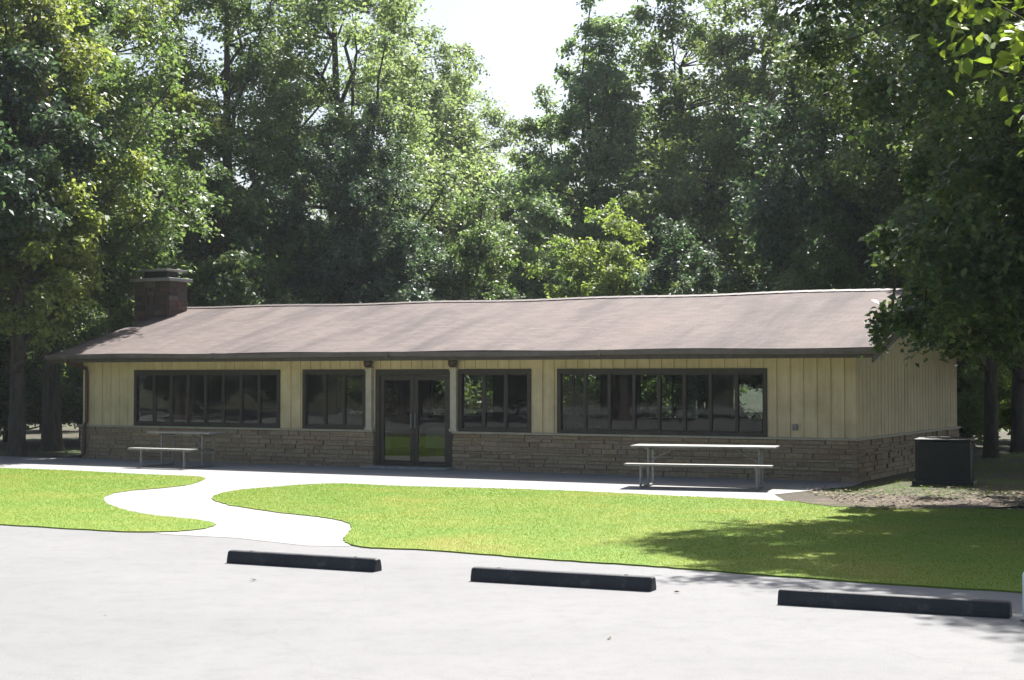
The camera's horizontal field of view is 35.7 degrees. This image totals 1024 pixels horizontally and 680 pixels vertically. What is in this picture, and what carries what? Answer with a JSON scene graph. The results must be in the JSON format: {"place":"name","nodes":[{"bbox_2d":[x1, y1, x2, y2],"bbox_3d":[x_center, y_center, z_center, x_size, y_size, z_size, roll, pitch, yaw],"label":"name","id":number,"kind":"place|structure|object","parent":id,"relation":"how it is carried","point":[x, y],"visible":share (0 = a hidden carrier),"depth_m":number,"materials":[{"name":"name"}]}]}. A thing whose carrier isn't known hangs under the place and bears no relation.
{"place":"outdoors","nodes":[
{"label":"outdoors","id":0,"kind":"place"},
{"bbox_2d":[0,467,215,532],"bbox_3d":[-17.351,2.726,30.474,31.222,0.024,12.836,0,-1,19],"label":"lawn","id":1,"kind":"structure","parent":0,"point":[94,522],"depth_m":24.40,"materials":[{"name":"green plant"}]},
{"bbox_2d":[385,430,389,452],"bbox_3d":[-3.699,2.502,37.564,1.520,0.740,0.878,-1,-2,28],"label":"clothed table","id":2,"kind":"object","parent":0,"point":[387,441],"visible":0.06,"depth_m":37.46,"materials":[{"name":"white fabric"}]},
{"bbox_2d":[0,456,860,545],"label":"walkway","id":3,"kind":"structure","parent":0,"point":[194,501],"depth_m":29.89,"materials":[{"name":"concrete"}]},
{"bbox_2d":[128,431,228,468],"bbox_3d":[-7.499,2.460,35.771,1.780,0.770,1.345,-1,-2,28],"label":"picnic table","id":4,"kind":"object","parent":3,"relation":"on","point":[200,433],"visible":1,"depth_m":35.70,"materials":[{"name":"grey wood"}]},
{"bbox_2d":[624,444,779,489],"bbox_3d":[3.477,2.308,29.017,2.660,0.750,1.205,0,-1,17],"label":"picnic table","id":5,"kind":"object","parent":3,"relation":"on","point":[759,448],"visible":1,"depth_m":28.85,"materials":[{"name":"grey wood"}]},
{"bbox_2d":[425,427,444,456],"bbox_3d":[-1.276,2.556,39.788,1.620,0.740,0.878,-1,-2,29],"label":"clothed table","id":6,"kind":"object","parent":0,"point":[435,437],"visible":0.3,"depth_m":39.69,"materials":[{"name":"white fabric"}]},
{"bbox_2d":[0,0,931,384],"label":"sky","id":7,"kind":"structure","parent":0,"point":[520,39],"materials":[{"name":"white"}]},
{"bbox_2d":[0,525,1023,679],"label":"parking lot","id":8,"kind":"structure","parent":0,"point":[86,605],"depth_m":12.98,"materials":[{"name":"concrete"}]},
{"bbox_2d":[227,550,381,571],"bbox_3d":[-2.223,2.334,16.893,1.870,0.141,0.157,-1,-2,26],"label":"wheel stop","id":9,"kind":"object","parent":8,"relation":"on","point":[356,563],"visible":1,"depth_m":16.81,"materials":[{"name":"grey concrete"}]},
{"bbox_2d":[470,566,655,590],"bbox_3d":[0.477,2.298,15.373,1.890,0.141,0.157,-1,-2,25],"label":"wheel stop","id":10,"kind":"object","parent":8,"relation":"on","point":[572,579],"visible":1,"depth_m":15.29,"materials":[{"name":"grey concrete"}]},
{"bbox_2d":[778,588,1011,617],"bbox_3d":[3.274,2.258,13.721,1.979,0.141,0.157,-1,-2,25],"label":"wheel stop","id":11,"kind":"object","parent":8,"relation":"on","point":[976,607],"visible":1,"depth_m":13.64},
{"bbox_2d":[1019,572,1023,621],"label":"white post","id":12,"kind":"object","parent":8,"relation":"on","point":[1021,619],"visible":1,"depth_m":13.09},
{"bbox_2d":[0,385,1023,509],"bbox_3d":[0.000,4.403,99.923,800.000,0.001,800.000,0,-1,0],"label":"ground","id":13,"kind":"structure","parent":0,"point":[752,398],"depth_m":33.48,"materials":[{"name":"brown soil"}]},
{"bbox_2d":[0,318,62,433],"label":"shrub","id":14,"kind":"object","parent":13,"relation":"on","point":[5,348],"visible":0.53,"depth_m":45.83,"materials":[{"name":"green plant"}]},
{"bbox_2d":[0,356,79,441],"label":"shrub","id":15,"kind":"object","parent":13,"relation":"on","point":[66,416],"visible":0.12,"depth_m":49.81,"materials":[{"name":"green plant"}]},
{"bbox_2d":[33,342,82,439],"bbox_3d":[-13.972,1.620,51.817,3.648,3.522,3.925,1,-2,-29],"label":"shrub","id":16,"kind":"object","parent":13,"relation":"on","point":[68,381],"visible":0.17,"depth_m":51.29,"materials":[{"name":"green plant"}]},
{"bbox_2d":[26,306,94,431],"bbox_3d":[-17.486,1.091,59.835,5.670,5.087,5.269,-1,-2,36],"label":"shrub","id":17,"kind":"object","parent":13,"relation":"on","point":[37,347],"visible":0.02,"depth_m":59.32,"materials":[{"name":"green plant"}]},
{"bbox_2d":[0,2,123,270],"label":"tree","id":18,"kind":"object","parent":13,"relation":"on","point":[14,175],"visible":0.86,"depth_m":39.61,"materials":[{"name":"green plant"}]},
{"bbox_2d":[0,0,157,456],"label":"tree","id":19,"kind":"object","parent":13,"relation":"on","point":[82,254],"visible":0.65,"depth_m":40.72,"materials":[{"name":"green plant"}]},
{"bbox_2d":[65,301,133,415],"bbox_3d":[-10.928,1.078,48.039,5.016,4.500,4.661,0,-1,-14],"label":"shrub","id":20,"kind":"object","parent":13,"relation":"on","point":[80,395],"visible":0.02,"depth_m":48.28,"materials":[{"name":"green plant"}]},
{"bbox_2d":[0,0,223,450],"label":"tree","id":21,"kind":"object","parent":13,"relation":"on","point":[125,247],"visible":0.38,"depth_m":43.97,"materials":[{"name":"green plant"}]},
{"bbox_2d":[1,0,247,334],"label":"tree","id":22,"kind":"object","parent":13,"relation":"on","point":[187,98],"visible":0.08,"depth_m":51.45,"materials":[{"name":"green plant"}]},
{"bbox_2d":[129,120,355,324],"bbox_3d":[-9.444,-1.954,51.057,8.286,10.729,7.719,-1,-1,21],"label":"tree","id":23,"kind":"object","parent":13,"relation":"on","point":[244,263],"visible":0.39,"depth_m":50.71,"materials":[{"name":"green plant"}]},
{"bbox_2d":[106,0,386,299],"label":"tree","id":24,"kind":"object","parent":13,"relation":"on","point":[241,14],"visible":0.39,"depth_m":54.80,"materials":[{"name":"green plant"}]},
{"bbox_2d":[277,290,356,410],"bbox_3d":[-6.994,0.926,49.242,5.066,4.892,5.452,0,-1,2],"label":"shrub","id":25,"kind":"object","parent":13,"relation":"on","point":[285,299],"depth_m":48.59,"materials":[{"name":"green plant"}]},
{"bbox_2d":[221,0,487,261],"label":"tree","id":26,"kind":"object","parent":13,"relation":"on","point":[393,12],"visible":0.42,"depth_m":57.75,"materials":[{"name":"green plant"}]},
{"bbox_2d":[249,97,461,413],"bbox_3d":[-5.261,-2.418,54.048,8.683,11.649,6.693,1,-2,-28],"label":"tree","id":27,"kind":"object","parent":13,"relation":"on","point":[366,180],"visible":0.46,"depth_m":52.56,"materials":[{"name":"green plant"}]},
{"bbox_2d":[310,181,472,413],"bbox_3d":[-4.037,-0.861,51.620,6.110,8.494,6.560,0,-1,2],"label":"tree","id":28,"kind":"object","parent":13,"relation":"on","point":[381,291],"visible":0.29,"depth_m":51.10,"materials":[{"name":"green plant"}]},
{"bbox_2d":[311,0,510,289],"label":"tree","id":29,"kind":"object","parent":13,"relation":"on","point":[439,102],"visible":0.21,"depth_m":71.71,"materials":[{"name":"green plant"}]},
{"bbox_2d":[341,297,489,414],"bbox_3d":[-2.856,1.012,49.065,5.234,4.696,4.863,0,-1,17],"label":"shrub","id":30,"kind":"object","parent":13,"relation":"on","point":[391,398],"visible":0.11,"depth_m":47.76,"materials":[{"name":"green plant"}]},
{"bbox_2d":[326,42,530,292],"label":"tree","id":31,"kind":"object","parent":13,"relation":"on","point":[498,114],"visible":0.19,"depth_m":76.26,"materials":[{"name":"green plant"}]},
{"bbox_2d":[0,204,879,412],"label":"wood","id":32,"kind":"object","parent":13,"relation":"on","point":[742,389],"depth_m":78.53,"materials":[{"name":"green plant"}]},
{"bbox_2d":[436,375,491,414],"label":"shrub","id":33,"kind":"object","parent":13,"relation":"on","point":[478,378],"visible":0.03,"depth_m":48.85,"materials":[{"name":"green plant"}]},
{"bbox_2d":[402,181,543,412],"bbox_3d":[-1.164,-0.970,56.070,6.905,8.941,6.432,0,-1,18],"label":"tree","id":34,"kind":"object","parent":13,"relation":"on","point":[476,257],"visible":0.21,"depth_m":54.76,"materials":[{"name":"green plant"}]},
{"bbox_2d":[45,269,985,481],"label":"park building","id":35,"kind":"structure","parent":13,"relation":"on","point":[260,384],"depth_m":35.61,"materials":[{"name":"stone"}]},
{"bbox_2d":[134,370,280,427],"bbox_3d":[-7.304,1.394,38.034,4.381,1.358,0.128,-1,-2,28],"label":"window","id":36,"kind":"structure","parent":35,"relation":"in","point":[137,373],"depth_m":38.01,"materials":[{"name":"brown paint"}]},
{"bbox_2d":[302,369,365,429],"bbox_3d":[-4.035,1.353,36.306,1.734,1.358,0.128,-1,-2,28],"label":"window","id":37,"kind":"structure","parent":35,"relation":"in","point":[344,372],"depth_m":36.31,"materials":[{"name":"brown paint"}]},
{"bbox_2d":[336,375,399,416],"bbox_3d":[-4.165,1.587,46.322,2.200,1.250,0.160,-1,-2,28],"label":"rear window","id":38,"kind":"structure","parent":35,"relation":"in","point":[338,377],"depth_m":46.74,"materials":[{"name":"brown paint"}]},
{"bbox_2d":[380,376,413,465],"bbox_3d":[-2.570,1.806,35.496,0.881,2.013,0.111,-1,-2,28],"label":"door","id":39,"kind":"structure","parent":35,"relation":"in","point":[382,378],"depth_m":35.55,"materials":[{"name":"brown paint"}]},
{"bbox_2d":[414,376,447,466],"bbox_3d":[-1.783,1.796,35.077,0.881,2.013,0.111,-1,-2,28],"label":"door","id":40,"kind":"structure","parent":35,"relation":"in","point":[416,378],"depth_m":35.21,"materials":[{"name":"brown paint"}]},
{"bbox_2d":[429,375,493,417],"bbox_3d":[-1.381,1.552,44.848,2.100,1.250,0.160,-1,-2,28],"label":"rear window","id":41,"kind":"structure","parent":35,"relation":"in","point":[431,382],"depth_m":45.24,"materials":[{"name":"brown paint"}]},
{"bbox_2d":[458,369,530,432],"bbox_3d":[-0.362,1.306,34.361,1.780,1.358,0.128,-1,-2,28],"label":"window","id":42,"kind":"structure","parent":35,"relation":"in","point":[461,372],"depth_m":34.36,"materials":[{"name":"brown paint"}]},
{"bbox_2d":[572,375,601,428],"bbox_3d":[1.667,1.953,43.224,1.800,2.130,0.160,-1,-2,28],"label":"rear door","id":43,"kind":"structure","parent":35,"relation":"in","point":[573,376],"depth_m":43.18,"materials":[{"name":"brown paint"}]},
{"bbox_2d":[557,368,766,436],"bbox_3d":[3.019,1.263,32.571,4.622,1.358,0.128,-1,-2,28],"label":"window","id":44,"kind":"structure","parent":35,"relation":"in","point":[710,372],"depth_m":32.53,"materials":[{"name":"brown paint"}]},
{"bbox_2d":[637,375,706,420],"bbox_3d":[4.230,1.480,41.877,2.000,1.250,0.160,-1,-2,28],"label":"rear window","id":45,"kind":"structure","parent":35,"relation":"in","point":[639,417],"depth_m":41.87,"materials":[{"name":"brown paint"}]},
{"bbox_2d":[729,373,762,420],"bbox_3d":[6.440,1.452,40.708,1.800,1.250,0.160,-1,-2,28],"label":"rear window","id":46,"kind":"structure","parent":35,"relation":"in","point":[731,377],"depth_m":41.04,"materials":[{"name":"brown paint"}]},
{"bbox_2d":[457,185,588,298],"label":"tree","id":47,"kind":"object","parent":13,"relation":"on","point":[518,280],"visible":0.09,"depth_m":58.16,"materials":[{"name":"green plant"}]},
{"bbox_2d":[485,83,586,282],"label":"tree","id":48,"kind":"object","parent":13,"relation":"on","point":[529,127],"visible":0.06,"depth_m":70.00,"materials":[{"name":"green plant"}]},
{"bbox_2d":[487,379,641,427],"bbox_3d":[1.410,1.049,46.814,4.661,4.500,5.016,1,-2,-42],"label":"shrub","id":49,"kind":"object","parent":13,"relation":"on","point":[568,414],"visible":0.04,"depth_m":45.88,"materials":[{"name":"green plant"}]},
{"bbox_2d":[475,0,669,294],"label":"tree","id":50,"kind":"object","parent":13,"relation":"on","point":[586,87],"visible":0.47,"depth_m":65.29,"materials":[{"name":"green plant"}]},
{"bbox_2d":[520,198,650,298],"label":"tree","id":51,"kind":"object","parent":13,"relation":"on","point":[579,289],"visible":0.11,"depth_m":53.21,"materials":[{"name":"green plant"}]},
{"bbox_2d":[563,375,682,428],"bbox_3d":[3.005,1.187,45.074,4.579,4.109,4.256,1,-2,-26],"label":"shrub","id":52,"kind":"object","parent":13,"relation":"on","point":[648,396],"visible":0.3,"depth_m":44.20,"materials":[{"name":"green plant"}]},
{"bbox_2d":[565,208,690,417],"bbox_3d":[3.300,-0.466,50.101,5.869,7.600,5.467,-1,-2,33],"label":"tree","id":53,"kind":"object","parent":13,"relation":"on","point":[613,271],"visible":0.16,"depth_m":50.07,"materials":[{"name":"green plant"}]},
{"bbox_2d":[525,0,777,417],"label":"tree","id":54,"kind":"object","parent":13,"relation":"on","point":[651,53],"visible":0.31,"depth_m":66.34,"materials":[{"name":"green plant"}]},
{"bbox_2d":[624,212,760,418],"bbox_3d":[5.455,-0.307,47.729,5.524,7.152,5.146,1,-2,-30],"label":"tree","id":55,"kind":"object","parent":13,"relation":"on","point":[658,272],"visible":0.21,"depth_m":47.94,"materials":[{"name":"green plant"}]},
{"bbox_2d":[578,0,881,293],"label":"tree","id":56,"kind":"object","parent":13,"relation":"on","point":[724,158],"visible":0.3,"depth_m":61.07,"materials":[{"name":"green plant"}]},
{"bbox_2d":[739,207,882,418],"bbox_3d":[8.641,-0.269,45.714,5.386,6.974,5.017,0,-1,-11],"label":"tree","id":57,"kind":"object","parent":13,"relation":"on","point":[835,272],"visible":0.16,"depth_m":44.80,"materials":[{"name":"green plant"}]},
{"bbox_2d":[719,0,949,291],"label":"tree","id":58,"kind":"object","parent":13,"relation":"on","point":[775,245],"visible":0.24,"depth_m":48.62,"materials":[{"name":"green plant"}]},
{"bbox_2d":[763,0,975,446],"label":"tree","id":59,"kind":"object","parent":13,"relation":"on","point":[888,189],"visible":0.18,"depth_m":45.59,"materials":[{"name":"green plant"}]},
{"bbox_2d":[760,0,1023,372],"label":"tree","id":60,"kind":"object","parent":13,"relation":"on","point":[954,283],"visible":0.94,"depth_m":24.02,"materials":[{"name":"green plant"}]},
{"bbox_2d":[815,451,1023,496],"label":"weeds","id":61,"kind":"object","parent":13,"relation":"on","point":[975,469],"visible":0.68,"depth_m":30.35,"materials":[{"name":"green plant"}]},
{"bbox_2d":[868,64,1008,458],"bbox_3d":[11.903,-3.422,40.434,5.218,13.061,6.078,0,-1,-11],"label":"tree","id":62,"kind":"object","parent":13,"relation":"on","point":[990,440],"visible":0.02,"depth_m":39.81,"materials":[{"name":"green plant"}]},
{"bbox_2d":[912,437,976,485],"bbox_3d":[8.200,2.284,30.154,1.120,0.881,1.000,-1,-1,20],"label":"condenser unit","id":63,"kind":"object","parent":13,"relation":"on","point":[946,461],"visible":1,"depth_m":29.77,"materials":[{"name":"metal"}]},
{"bbox_2d":[905,19,1023,367],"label":"tree","id":64,"kind":"object","parent":13,"relation":"on","point":[948,138],"visible":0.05,"depth_m":38.55,"materials":[{"name":"green plant"}]},
{"bbox_2d":[907,0,1023,155],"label":"tree","id":65,"kind":"object","parent":13,"relation":"on","point":[1010,33],"visible":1,"depth_m":9.77,"materials":[{"name":"green plant"}]},
{"bbox_2d":[921,77,1023,382],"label":"tree","id":66,"kind":"object","parent":13,"relation":"on","point":[1015,126],"visible":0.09,"depth_m":36.12,"materials":[{"name":"green plant"}]},
{"bbox_2d":[927,104,1023,452],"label":"tree","id":67,"kind":"object","parent":13,"relation":"on","point":[1017,424],"depth_m":42.83,"materials":[{"name":"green plant"}]},
{"bbox_2d":[957,361,1011,446],"bbox_3d":[13.947,1.484,46.155,3.648,3.522,3.925,0,-1,-11],"label":"shrub","id":68,"kind":"object","parent":13,"relation":"on","point":[971,399],"visible":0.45,"depth_m":45.33,"materials":[{"name":"green plant"}]},
{"bbox_2d":[972,369,1011,434],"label":"shrub","id":69,"kind":"object","parent":13,"relation":"on","point":[1006,429],"visible":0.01,"depth_m":49.62,"materials":[{"name":"green plant"}]},
{"bbox_2d":[1006,76,1023,156],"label":"tree","id":70,"kind":"object","parent":13,"relation":"on","point":[1021,100],"visible":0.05,"depth_m":29.26,"materials":[{"name":"green plant"}]},
{"bbox_2d":[212,483,1023,592],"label":"lawn","id":71,"kind":"structure","parent":0,"point":[776,574],"depth_m":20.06,"materials":[{"name":"green plant"}]},
{"bbox_2d":[794,495,1023,508],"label":"soil patch","id":72,"kind":"object","parent":71,"relation":"on","point":[847,502],"visible":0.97,"depth_m":25.28,"materials":[{"name":"brown soil"}]},
{"bbox_2d":[810,482,1023,515],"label":"fallen leaves","id":73,"kind":"object","parent":71,"relation":"on","point":[906,491],"visible":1,"depth_m":26.18,"materials":[{"name":"brown plant"}]}
]}

